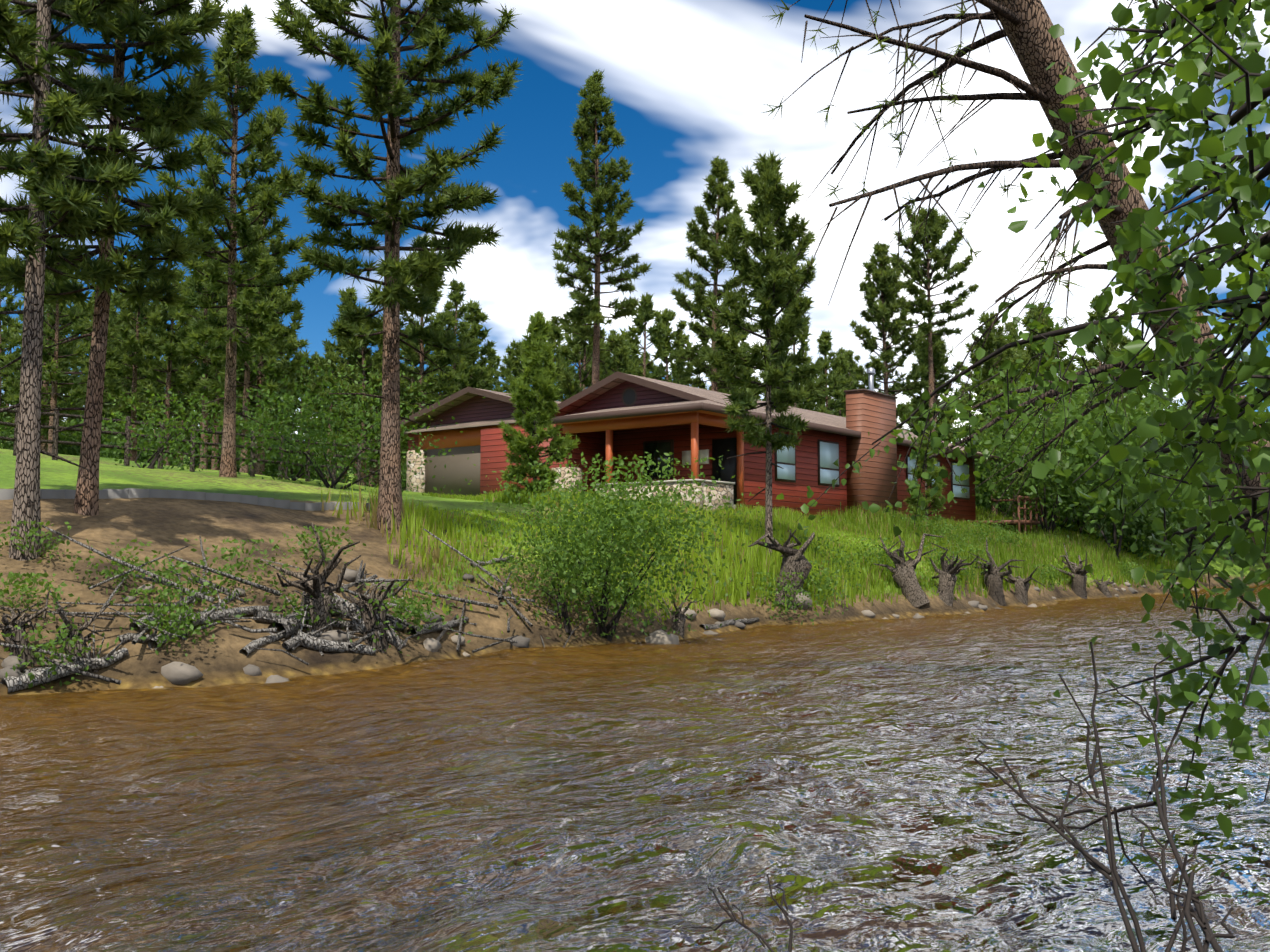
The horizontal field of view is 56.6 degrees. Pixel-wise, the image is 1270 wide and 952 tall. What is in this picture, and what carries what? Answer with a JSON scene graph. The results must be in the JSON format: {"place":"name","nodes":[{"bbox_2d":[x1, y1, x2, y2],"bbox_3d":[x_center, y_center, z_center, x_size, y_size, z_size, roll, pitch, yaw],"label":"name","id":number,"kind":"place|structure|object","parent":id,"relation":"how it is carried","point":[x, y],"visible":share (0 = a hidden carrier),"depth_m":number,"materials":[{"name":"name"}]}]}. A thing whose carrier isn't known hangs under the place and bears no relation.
{"place":"outdoors","nodes":[
{"label":"outdoors","id":0,"kind":"place"},
{"bbox_2d":[0,0,1186,560],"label":"pine","id":1,"kind":"object","parent":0,"point":[182,104],"depth_m":26.75,"materials":[{"name":"green plant"}]},
{"bbox_2d":[0,584,1269,951],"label":"river water","id":2,"kind":"structure","parent":0,"point":[842,786],"depth_m":6.97,"materials":[{"name":"brown liquid"}]},
{"bbox_2d":[0,430,1269,694],"bbox_3d":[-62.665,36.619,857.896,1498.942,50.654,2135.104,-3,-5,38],"label":"riverbank","id":3,"kind":"structure","parent":0,"point":[160,524],"depth_m":17.59,"materials":[{"name":"brown soil"}]},
{"bbox_2d":[0,488,376,510],"bbox_3d":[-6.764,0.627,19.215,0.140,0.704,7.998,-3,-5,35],"label":"driveway","id":4,"kind":"structure","parent":3,"relation":"on","point":[6,494],"depth_m":18.66,"materials":[{"name":"grey asphalt"}]},
{"bbox_2d":[0,407,379,484],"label":"rail fence","id":5,"kind":"object","parent":3,"relation":"on","point":[54,441],"visible":0.5,"depth_m":30.59,"materials":[{"name":"brown wood"}]},
{"bbox_2d":[0,525,759,692],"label":"driftwood logs","id":6,"kind":"object","parent":3,"relation":"on","point":[311,640],"visible":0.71,"depth_m":14.72,"materials":[{"name":"wood"}]},
{"bbox_2d":[0,522,1113,671],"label":"tree stumps","id":7,"kind":"object","parent":3,"relation":"on","point":[902,571],"visible":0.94,"depth_m":21.79,"materials":[{"name":"wood"}]},
{"bbox_2d":[0,568,1197,687],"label":"river rocks","id":8,"kind":"object","parent":3,"relation":"on","point":[178,673],"visible":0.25,"depth_m":16.28,"materials":[{"name":"grey stone"}]},
{"bbox_2d":[0,354,1269,688],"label":"bank shrubs","id":9,"kind":"object","parent":3,"relation":"on","point":[584,542],"depth_m":27.58,"materials":[{"name":"green plant"}]},
{"bbox_2d":[400,367,1042,534],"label":"house","id":10,"kind":"structure","parent":3,"relation":"on","point":[623,415],"depth_m":39.21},
{"bbox_2d":[497,311,947,522],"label":"conifer trees","id":11,"kind":"object","parent":3,"relation":"on","point":[539,374],"visible":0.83,"depth_m":30.96,"materials":[{"name":"green plant"}]},
{"bbox_2d":[321,479,1206,633],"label":"bank grass","id":12,"kind":"structure","parent":3,"relation":"on","point":[861,524],"depth_m":28.68,"materials":[{"name":"green plant"}]},
{"bbox_2d":[692,642,1234,951],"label":"twigs","id":13,"kind":"object","parent":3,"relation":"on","point":[1187,897],"visible":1,"depth_m":1.53,"materials":[{"name":"wood"}]},
{"bbox_2d":[762,0,1269,568],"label":"leaning pine","id":14,"kind":"object","parent":3,"relation":"on","point":[1036,46],"depth_m":11.85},
{"bbox_2d":[776,0,1269,842],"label":"alder","id":15,"kind":"object","parent":3,"relation":"on","point":[1252,192],"depth_m":3.57,"materials":[{"name":"green plant"}]},
{"bbox_2d":[0,0,1269,442],"label":"sky","id":16,"kind":"structure","parent":0,"point":[689,83],"materials":[{"name":"blue"}]}
]}

